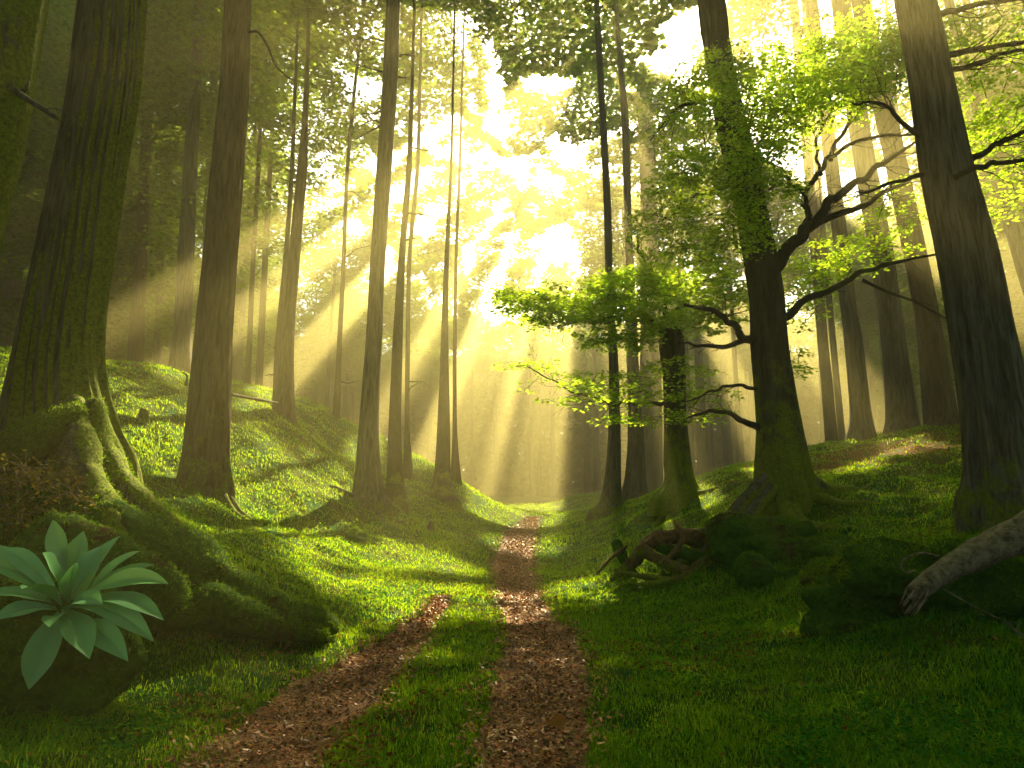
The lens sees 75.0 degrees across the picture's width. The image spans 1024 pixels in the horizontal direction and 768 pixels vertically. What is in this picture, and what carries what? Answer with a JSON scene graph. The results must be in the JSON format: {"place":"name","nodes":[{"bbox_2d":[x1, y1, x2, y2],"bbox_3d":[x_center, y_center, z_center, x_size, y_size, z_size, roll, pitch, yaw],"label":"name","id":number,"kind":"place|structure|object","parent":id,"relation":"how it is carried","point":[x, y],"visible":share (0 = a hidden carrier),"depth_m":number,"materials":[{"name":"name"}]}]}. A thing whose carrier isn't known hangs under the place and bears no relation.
{"place":"outdoors","nodes":[
{"label":"outdoors","id":0,"kind":"place"},
{"bbox_2d":[173,599,444,767],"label":"side path","id":1,"kind":"structure","parent":0,"point":[289,692],"depth_m":5.13,"materials":[{"name":"brown soil"}]},
{"bbox_2d":[129,516,622,767],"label":"bark chips","id":2,"kind":"object","parent":1,"relation":"on","point":[438,607],"visible":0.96,"depth_m":5.75,"materials":[{"name":"brown wood"}]},
{"bbox_2d":[0,345,1023,767],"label":"ground","id":3,"kind":"structure","parent":0,"point":[264,445],"depth_m":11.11,"materials":[{"name":"green plant"}]},
{"bbox_2d":[0,0,87,253],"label":"forest tree","id":4,"kind":"object","parent":3,"relation":"on","point":[22,27],"visible":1,"depth_m":6.95,"materials":[{"name":"green plant"}]},
{"bbox_2d":[0,450,104,530],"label":"dry bracken","id":5,"kind":"object","parent":3,"relation":"on","point":[57,492],"visible":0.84,"depth_m":6.38,"materials":[{"name":"brown plant"}]},
{"bbox_2d":[0,573,150,720],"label":"mossy boulder","id":6,"kind":"object","parent":3,"relation":"on","point":[75,678],"visible":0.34,"depth_m":4.40,"materials":[{"name":"green plant"}]},
{"bbox_2d":[0,520,167,688],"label":"broadleaf plant","id":7,"kind":"object","parent":6,"relation":"on","point":[73,564],"visible":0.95,"depth_m":4.34,"materials":[{"name":"green plant"}]},
{"bbox_2d":[0,98,162,362],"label":"forest tree","id":8,"kind":"object","parent":3,"relation":"on","point":[109,347],"visible":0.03,"depth_m":42.86,"materials":[{"name":"green plant"}]},
{"bbox_2d":[0,10,163,347],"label":"forest tree","id":9,"kind":"object","parent":3,"relation":"on","point":[6,285],"visible":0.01,"depth_m":34.62,"materials":[{"name":"green plant"}]},
{"bbox_2d":[0,0,196,352],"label":"forest tree","id":10,"kind":"object","parent":3,"relation":"on","point":[29,237],"visible":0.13,"depth_m":32.97,"materials":[{"name":"green plant"}]},
{"bbox_2d":[0,115,200,354],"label":"forest tree","id":11,"kind":"object","parent":3,"relation":"on","point":[148,292],"visible":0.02,"depth_m":40.20,"materials":[{"name":"green plant"}]},
{"bbox_2d":[0,488,239,767],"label":"tufted grass","id":12,"kind":"structure","parent":3,"relation":"on","point":[48,726],"depth_m":4.08,"materials":[{"name":"green plant"}]},
{"bbox_2d":[0,0,283,362],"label":"forest tree","id":13,"kind":"object","parent":3,"relation":"on","point":[140,244],"visible":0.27,"depth_m":31.13,"materials":[{"name":"green plant"}]},
{"bbox_2d":[4,47,288,364],"bbox_3d":[-20.576,-10.255,40.048,14.548,23.809,15.298,0,-10,0],"label":"forest tree","id":14,"kind":"object","parent":3,"relation":"on","point":[158,346],"visible":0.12,"depth_m":37.94,"materials":[{"name":"green plant"}]},
{"bbox_2d":[0,0,342,642],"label":"forest tree","id":15,"kind":"object","parent":3,"relation":"on","point":[56,401],"visible":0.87,"depth_m":7.69,"materials":[{"name":"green plant"}]},
{"bbox_2d":[27,0,347,291],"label":"forest tree","id":16,"kind":"object","parent":3,"relation":"on","point":[178,156],"visible":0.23,"depth_m":31.76,"materials":[{"name":"green plant"}]},
{"bbox_2d":[106,162,276,372],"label":"forest tree","id":17,"kind":"object","parent":3,"relation":"on","point":[165,363],"visible":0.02,"depth_m":48.72,"materials":[{"name":"green plant"}]},
{"bbox_2d":[32,0,379,372],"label":"forest tree","id":18,"kind":"object","parent":3,"relation":"on","point":[180,357],"visible":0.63,"depth_m":26.88,"materials":[{"name":"green plant"}]},
{"bbox_2d":[148,205,315,400],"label":"forest tree","id":19,"kind":"object","parent":3,"relation":"on","point":[256,310],"visible":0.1,"depth_m":61.05,"materials":[{"name":"green plant"}]},
{"bbox_2d":[176,0,302,523],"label":"forest tree","id":20,"kind":"object","parent":3,"relation":"on","point":[205,465],"visible":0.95,"depth_m":13.34,"materials":[{"name":"brown plant"}]},
{"bbox_2d":[141,0,400,383],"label":"forest tree","id":21,"kind":"object","parent":3,"relation":"on","point":[330,100],"visible":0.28,"depth_m":32.40,"materials":[{"name":"green plant"}]},
{"bbox_2d":[244,238,337,386],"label":"forest tree","id":22,"kind":"object","parent":3,"relation":"on","point":[302,313],"visible":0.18,"depth_m":71.52,"materials":[{"name":"green plant"}]},
{"bbox_2d":[201,0,384,405],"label":"forest tree","id":23,"kind":"object","parent":3,"relation":"on","point":[292,17],"visible":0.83,"depth_m":24.05,"materials":[{"name":"green plant"}]},
{"bbox_2d":[140,18,467,386],"bbox_3d":[-10.585,-10.317,38.913,10.641,24.767,19.824,-8,-13,39],"label":"forest tree","id":24,"kind":"object","parent":3,"relation":"on","point":[400,142],"visible":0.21,"depth_m":39.17,"materials":[{"name":"green plant"}]},
{"bbox_2d":[179,115,457,381],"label":"forest tree","id":25,"kind":"object","parent":3,"relation":"on","point":[241,305],"visible":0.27,"depth_m":49.28,"materials":[{"name":"green plant"}]},
{"bbox_2d":[259,0,379,422],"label":"forest tree","id":26,"kind":"object","parent":3,"relation":"on","point":[284,397],"visible":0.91,"depth_m":20.82,"materials":[{"name":"brown plant"}]},
{"bbox_2d":[294,340,389,410],"bbox_3d":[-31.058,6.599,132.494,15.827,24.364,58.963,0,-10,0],"label":"forest tree","id":27,"kind":"object","parent":3,"relation":"on","point":[311,395],"visible":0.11,"depth_m":109.46,"materials":[{"name":"green plant"}]},
{"bbox_2d":[294,321,405,417],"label":"forest tree","id":28,"kind":"object","parent":3,"relation":"on","point":[323,385],"visible":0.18,"depth_m":91.86,"materials":[{"name":"green plant"}]},
{"bbox_2d":[294,291,411,410],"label":"forest tree","id":29,"kind":"object","parent":3,"relation":"on","point":[343,359],"visible":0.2,"depth_m":83.22,"materials":[{"name":"green plant"}]},
{"bbox_2d":[343,525,370,544],"bbox_3d":[-3.458,3.386,14.650,0.748,0.583,0.717,0,-10,0],"label":"moss hummock","id":30,"kind":"object","parent":3,"relation":"on","point":[355,533],"visible":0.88,"depth_m":14.55,"materials":[{"name":"green plant"}]},
{"bbox_2d":[269,168,468,407],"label":"forest tree","id":31,"kind":"object","parent":3,"relation":"on","point":[316,257],"visible":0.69,"depth_m":59.80,"materials":[{"name":"green plant"}]},
{"bbox_2d":[276,0,470,419],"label":"forest tree","id":32,"kind":"object","parent":3,"relation":"on","point":[336,412],"visible":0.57,"depth_m":29.82,"materials":[{"name":"green plant"}]},
{"bbox_2d":[299,287,460,419],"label":"forest tree","id":33,"kind":"object","parent":3,"relation":"on","point":[347,411],"visible":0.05,"depth_m":86.75,"materials":[{"name":"green plant"}]},
{"bbox_2d":[294,269,469,409],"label":"forest tree","id":34,"kind":"object","parent":3,"relation":"on","point":[344,354],"visible":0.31,"depth_m":79.29,"materials":[{"name":"green plant"}]},
{"bbox_2d":[329,0,471,524],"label":"forest tree","id":35,"kind":"object","parent":3,"relation":"on","point":[368,492],"visible":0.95,"depth_m":18.70,"materials":[{"name":"brown plant"}]},
{"bbox_2d":[297,236,516,344],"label":"forest tree","id":36,"kind":"object","parent":3,"relation":"on","point":[464,327],"visible":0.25,"depth_m":73.25,"materials":[{"name":"green plant"}]},
{"bbox_2d":[381,340,437,389],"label":"forest tree","id":37,"kind":"object","parent":3,"relation":"on","point":[413,370],"visible":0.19,"depth_m":107.36,"materials":[{"name":"green plant"}]},
{"bbox_2d":[380,324,439,388],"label":"forest tree","id":38,"kind":"object","parent":3,"relation":"on","point":[412,348],"visible":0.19,"depth_m":100.82,"materials":[{"name":"green plant"}]},
{"bbox_2d":[308,204,516,357],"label":"forest tree","id":39,"kind":"object","parent":3,"relation":"on","point":[435,255],"visible":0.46,"depth_m":64.59,"materials":[{"name":"green plant"}]},
{"bbox_2d":[310,0,525,480],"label":"forest tree","id":40,"kind":"object","parent":3,"relation":"on","point":[407,466],"visible":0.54,"depth_m":28.39,"materials":[{"name":"green plant"}]},
{"bbox_2d":[388,339,505,462],"bbox_3d":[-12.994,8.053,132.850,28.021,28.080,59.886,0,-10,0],"label":"forest tree","id":41,"kind":"object","parent":3,"relation":"on","point":[434,373],"visible":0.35,"depth_m":110.65,"materials":[{"name":"green plant"}]},
{"bbox_2d":[333,0,575,517],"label":"forest tree","id":42,"kind":"object","parent":3,"relation":"on","point":[395,490],"visible":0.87,"depth_m":20.80,"materials":[{"name":"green plant"}]},
{"bbox_2d":[366,0,559,517],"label":"forest tree","id":43,"kind":"object","parent":3,"relation":"on","point":[442,490],"visible":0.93,"depth_m":24.55,"materials":[{"name":"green plant"}]},
{"bbox_2d":[418,303,510,486],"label":"forest tree","id":44,"kind":"object","parent":3,"relation":"on","point":[481,332],"visible":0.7,"depth_m":97.22,"materials":[{"name":"green plant"}]},
{"bbox_2d":[400,0,573,484],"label":"forest tree","id":45,"kind":"object","parent":3,"relation":"on","point":[514,65],"visible":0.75,"depth_m":36.31,"materials":[{"name":"green plant"}]},
{"bbox_2d":[457,319,537,496],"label":"forest tree","id":46,"kind":"object","parent":3,"relation":"on","point":[501,342],"visible":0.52,"depth_m":100.73,"materials":[{"name":"green plant"}]},
{"bbox_2d":[0,421,1023,767],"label":"clover","id":47,"kind":"object","parent":3,"relation":"on","point":[700,677],"visible":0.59,"depth_m":4.99,"materials":[{"name":"green plant"}]},
{"bbox_2d":[0,601,1023,767],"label":"grass wisps","id":48,"kind":"object","parent":3,"relation":"on","point":[69,726],"depth_m":4.74,"materials":[{"name":"green plant"}]},
{"bbox_2d":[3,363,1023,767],"bbox_3d":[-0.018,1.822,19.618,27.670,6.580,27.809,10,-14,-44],"label":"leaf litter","id":49,"kind":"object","parent":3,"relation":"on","point":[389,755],"visible":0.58,"depth_m":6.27,"materials":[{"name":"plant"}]},
{"bbox_2d":[490,320,560,496],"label":"forest tree","id":50,"kind":"object","parent":3,"relation":"on","point":[532,492],"visible":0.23,"depth_m":103.66,"materials":[{"name":"green plant"}]},
{"bbox_2d":[491,341,600,496],"bbox_3d":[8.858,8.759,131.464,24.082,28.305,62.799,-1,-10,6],"label":"forest tree","id":51,"kind":"object","parent":3,"relation":"on","point":[511,386],"visible":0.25,"depth_m":115.94,"materials":[{"name":"green plant"}]},
{"bbox_2d":[502,312,595,496],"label":"forest tree","id":52,"kind":"object","parent":3,"relation":"on","point":[519,340],"visible":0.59,"depth_m":94.31,"materials":[{"name":"green plant"}]},
{"bbox_2d":[460,162,674,383],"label":"forest tree","id":53,"kind":"object","parent":3,"relation":"on","point":[521,201],"visible":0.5,"depth_m":57.76,"materials":[{"name":"green plant"}]},
{"bbox_2d":[445,23,725,492],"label":"forest tree","id":54,"kind":"object","parent":3,"relation":"on","point":[641,156],"visible":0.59,"depth_m":43.40,"materials":[{"name":"plant"}]},
{"bbox_2d":[544,328,626,492],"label":"forest tree","id":55,"kind":"object","parent":3,"relation":"on","point":[587,480],"visible":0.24,"depth_m":101.89,"materials":[{"name":"green plant"}]},
{"bbox_2d":[543,316,639,491],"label":"forest tree","id":56,"kind":"object","parent":3,"relation":"on","point":[597,484],"visible":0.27,"depth_m":95.12,"materials":[{"name":"green plant"}]},
{"bbox_2d":[572,342,639,398],"bbox_3d":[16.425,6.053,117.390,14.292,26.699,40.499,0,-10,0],"label":"forest tree","id":57,"kind":"object","parent":3,"relation":"on","point":[623,363],"visible":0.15,"depth_m":108.23,"materials":[{"name":"green plant"}]},
{"bbox_2d":[510,241,705,331],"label":"forest tree","id":58,"kind":"object","parent":3,"relation":"on","point":[535,250],"visible":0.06,"depth_m":71.03,"materials":[{"name":"green plant"}]},
{"bbox_2d":[581,0,636,529],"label":"forest tree","id":59,"kind":"object","parent":3,"relation":"on","point":[610,501],"visible":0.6,"depth_m":22.34,"materials":[{"name":"brown plant"}]},
{"bbox_2d":[266,351,957,496],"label":"woodland","id":60,"kind":"object","parent":3,"relation":"on","point":[513,441],"visible":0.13,"depth_m":126.64,"materials":[{"name":"yellow plant"}]},
{"bbox_2d":[482,202,749,529],"bbox_3d":[2.960,-0.997,17.390,7.570,9.475,4.091,0,-10,0],"label":"broadleaf tree","id":61,"kind":"object","parent":3,"relation":"on","point":[679,489],"visible":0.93,"depth_m":17.12,"materials":[{"name":"green plant"}]},
{"bbox_2d":[537,0,697,502],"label":"forest tree","id":62,"kind":"object","parent":3,"relation":"on","point":[574,63],"visible":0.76,"depth_m":31.43,"materials":[{"name":"green plant"}]},
{"bbox_2d":[597,521,714,587],"bbox_3d":[3.055,2.784,11.508,3.346,1.255,1.184,1,-10,-7],"label":"rotten stump","id":63,"kind":"object","parent":3,"relation":"on","point":[662,541],"visible":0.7,"depth_m":11.40,"materials":[{"name":"brown wood"}]},
{"bbox_2d":[601,138,736,475],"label":"forest tree","id":64,"kind":"object","parent":3,"relation":"on","point":[690,434],"visible":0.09,"depth_m":51.51,"materials":[{"name":"green plant"}]},
{"bbox_2d":[620,223,742,476],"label":"forest tree","id":65,"kind":"object","parent":3,"relation":"on","point":[703,463],"visible":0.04,"depth_m":60.45,"materials":[{"name":"green plant"}]},
{"bbox_2d":[678,278,749,465],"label":"forest tree","id":66,"kind":"object","parent":3,"relation":"on","point":[727,447],"visible":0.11,"depth_m":78.97,"materials":[{"name":"brown plant"}]},
{"bbox_2d":[689,325,750,467],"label":"forest tree","id":67,"kind":"object","parent":3,"relation":"on","point":[707,362],"visible":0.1,"depth_m":96.34,"materials":[{"name":"green plant"}]},
{"bbox_2d":[638,150,805,462],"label":"forest tree","id":68,"kind":"object","parent":3,"relation":"on","point":[739,444],"visible":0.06,"depth_m":54.07,"materials":[{"name":"green plant"}]},
{"bbox_2d":[662,349,796,460],"bbox_3d":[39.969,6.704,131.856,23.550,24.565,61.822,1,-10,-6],"label":"forest tree","id":69,"kind":"object","parent":3,"relation":"on","point":[743,378],"visible":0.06,"depth_m":112.00,"materials":[{"name":"green plant"}]},
{"bbox_2d":[637,0,838,441],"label":"forest tree","id":70,"kind":"object","parent":3,"relation":"on","point":[829,417],"visible":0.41,"depth_m":33.32,"materials":[{"name":"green plant"}]},
{"bbox_2d":[688,309,794,462],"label":"forest tree","id":71,"kind":"object","parent":3,"relation":"on","point":[732,371],"visible":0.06,"depth_m":87.19,"materials":[{"name":"green plant"}]},
{"bbox_2d":[730,550,776,589],"bbox_3d":[3.543,2.781,9.762,0.697,0.720,0.568,0,-10,0],"label":"mossy stone","id":72,"kind":"object","parent":3,"relation":"on","point":[751,568],"visible":0.9,"depth_m":9.62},
{"bbox_2d":[710,330,802,459],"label":"forest tree","id":73,"kind":"object","parent":3,"relation":"on","point":[752,401],"visible":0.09,"depth_m":101.11,"materials":[{"name":"brown plant"}]},
{"bbox_2d":[703,508,820,572],"bbox_3d":[4.186,2.753,11.304,1.966,1.278,1.839,0,-10,0],"label":"moss hummock","id":74,"kind":"object","parent":3,"relation":"on","point":[731,536],"visible":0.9,"depth_m":10.92,"materials":[{"name":"green plant"}]},
{"bbox_2d":[693,260,830,374],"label":"forest tree","id":75,"kind":"object","parent":3,"relation":"on","point":[744,348],"visible":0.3,"depth_m":80.12,"materials":[{"name":"green plant"}]},
{"bbox_2d":[541,0,983,564],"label":"broadleaf tree","id":76,"kind":"object","parent":3,"relation":"on","point":[787,482],"visible":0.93,"depth_m":12.99,"materials":[{"name":"green plant"}]},
{"bbox_2d":[671,109,863,307],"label":"forest tree","id":77,"kind":"object","parent":3,"relation":"on","point":[785,235],"visible":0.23,"depth_m":50.08,"materials":[{"name":"green plant"}]},
{"bbox_2d":[696,0,876,441],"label":"forest tree","id":78,"kind":"object","parent":3,"relation":"on","point":[861,426],"visible":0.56,"depth_m":24.65,"materials":[{"name":"brown plant"}]},
{"bbox_2d":[655,0,920,434],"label":"forest tree","id":79,"kind":"object","parent":3,"relation":"on","point":[901,411],"visible":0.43,"depth_m":22.76,"materials":[{"name":"plant"}]},
{"bbox_2d":[796,555,838,587],"bbox_3d":[4.287,2.529,8.593,1.322,0.615,1.230,0,-10,0],"label":"moss hummock","id":80,"kind":"object","parent":3,"relation":"on","point":[815,566],"visible":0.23,"depth_m":8.63,"materials":[{"name":"green plant"}]},
{"bbox_2d":[789,316,846,382],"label":"forest tree","id":81,"kind":"object","parent":3,"relation":"on","point":[809,362],"visible":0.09,"depth_m":102.77,"materials":[{"name":"green plant"}]},
{"bbox_2d":[755,2,897,441],"bbox_3d":[18.459,-9.556,40.406,9.559,28.618,10.216,0,-10,0],"label":"forest tree","id":82,"kind":"object","parent":3,"relation":"on","point":[836,382],"visible":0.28,"depth_m":37.17,"materials":[{"name":"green plant"}]},
{"bbox_2d":[788,288,880,396],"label":"forest tree","id":83,"kind":"object","parent":3,"relation":"on","point":[814,332],"visible":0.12,"depth_m":86.00,"materials":[{"name":"green plant"}]},
{"bbox_2d":[771,180,904,442],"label":"forest tree","id":84,"kind":"object","parent":3,"relation":"on","point":[821,420],"visible":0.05,"depth_m":56.17,"materials":[{"name":"green plant"}]},
{"bbox_2d":[726,0,959,427],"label":"forest tree","id":85,"kind":"object","parent":3,"relation":"on","point":[942,404],"visible":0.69,"depth_m":20.70,"materials":[{"name":"brown plant"}]},
{"bbox_2d":[783,217,911,334],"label":"forest tree","id":86,"kind":"object","parent":3,"relation":"on","point":[862,313],"visible":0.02,"depth_m":64.39,"materials":[{"name":"green plant"}]},
{"bbox_2d":[804,279,916,425],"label":"forest tree","id":87,"kind":"object","parent":3,"relation":"on","point":[867,348],"visible":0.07,"depth_m":70.03,"materials":[{"name":"green plant"}]},
{"bbox_2d":[807,190,940,410],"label":"forest tree","id":88,"kind":"object","parent":3,"relation":"on","point":[836,300],"visible":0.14,"depth_m":56.15,"materials":[{"name":"green plant"}]},
{"bbox_2d":[840,354,919,432],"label":"forest tree","id":89,"kind":"object","parent":3,"relation":"on","point":[874,407],"visible":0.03,"depth_m":96.50,"materials":[{"name":"plant"}]},
{"bbox_2d":[838,203,941,348],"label":"forest tree","id":90,"kind":"object","parent":3,"relation":"on","point":[875,321],"visible":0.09,"depth_m":61.41,"materials":[{"name":"green plant"}]},
{"bbox_2d":[772,0,1023,295],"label":"forest tree","id":91,"kind":"object","parent":3,"relation":"on","point":[1014,238],"visible":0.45,"depth_m":23.52,"materials":[{"name":"green plant"}]},
{"bbox_2d":[792,531,1023,637],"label":"mossy mound","id":92,"kind":"object","parent":3,"relation":"on","point":[858,581],"visible":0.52,"depth_m":6.43,"materials":[{"name":"green plant"}]},
{"bbox_2d":[815,0,1023,533],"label":"forest tree","id":93,"kind":"object","parent":3,"relation":"on","point":[987,361],"visible":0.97,"depth_m":9.32,"materials":[{"name":"brown plant"}]},
{"bbox_2d":[868,0,978,424],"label":"forest tree","id":94,"kind":"object","parent":3,"relation":"on","point":[925,413],"visible":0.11,"depth_m":30.61,"materials":[{"name":"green plant"}]},
{"bbox_2d":[843,3,1023,328],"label":"forest tree","id":95,"kind":"object","parent":3,"relation":"on","point":[909,150],"visible":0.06,"depth_m":38.10,"materials":[{"name":"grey plant"}]},
{"bbox_2d":[862,118,1023,391],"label":"forest tree","id":96,"kind":"object","parent":3,"relation":"on","point":[1006,259],"visible":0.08,"depth_m":45.24,"materials":[{"name":"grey plant"}]},
{"bbox_2d":[866,199,1023,402],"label":"forest tree","id":97,"kind":"object","parent":3,"relation":"on","point":[926,226],"visible":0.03,"depth_m":58.09,"materials":[{"name":"grey plant"}]},
{"bbox_2d":[886,0,1023,226],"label":"forest tree","id":98,"kind":"object","parent":3,"relation":"on","point":[995,25],"visible":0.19,"depth_m":30.12,"materials":[{"name":"green plant"}]},
{"bbox_2d":[900,510,1023,615],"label":"fallen log","id":99,"kind":"object","parent":3,"relation":"on","point":[999,542],"visible":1,"depth_m":5.62,"materials":[{"name":"brown wood"}]},
{"bbox_2d":[945,125,1023,358],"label":"forest tree","id":100,"kind":"object","parent":3,"relation":"on","point":[1021,330],"visible":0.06,"depth_m":40.13,"materials":[{"name":"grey plant"}]},
{"bbox_2d":[970,4,1023,240],"bbox_3d":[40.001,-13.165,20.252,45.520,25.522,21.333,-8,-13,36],"label":"forest tree","id":101,"kind":"object","parent":3,"relation":"on","point":[1021,222],"visible":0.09,"depth_m":33.88,"materials":[{"name":"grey plant"}]},
{"bbox_2d":[470,516,593,767],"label":"path","id":102,"kind":"structure","parent":0,"point":[522,713],"depth_m":5.42,"materials":[{"name":"brown soil"}]},
{"bbox_2d":[139,0,1023,481],"label":"sky","id":103,"kind":"structure","parent":0,"point":[680,31],"materials":[{"name":"white"}]},
{"bbox_2d":[663,484,1023,767],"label":"long grass","id":104,"kind":"structure","parent":0,"point":[859,741],"depth_m":5.16,"materials":[{"name":"green plant"}]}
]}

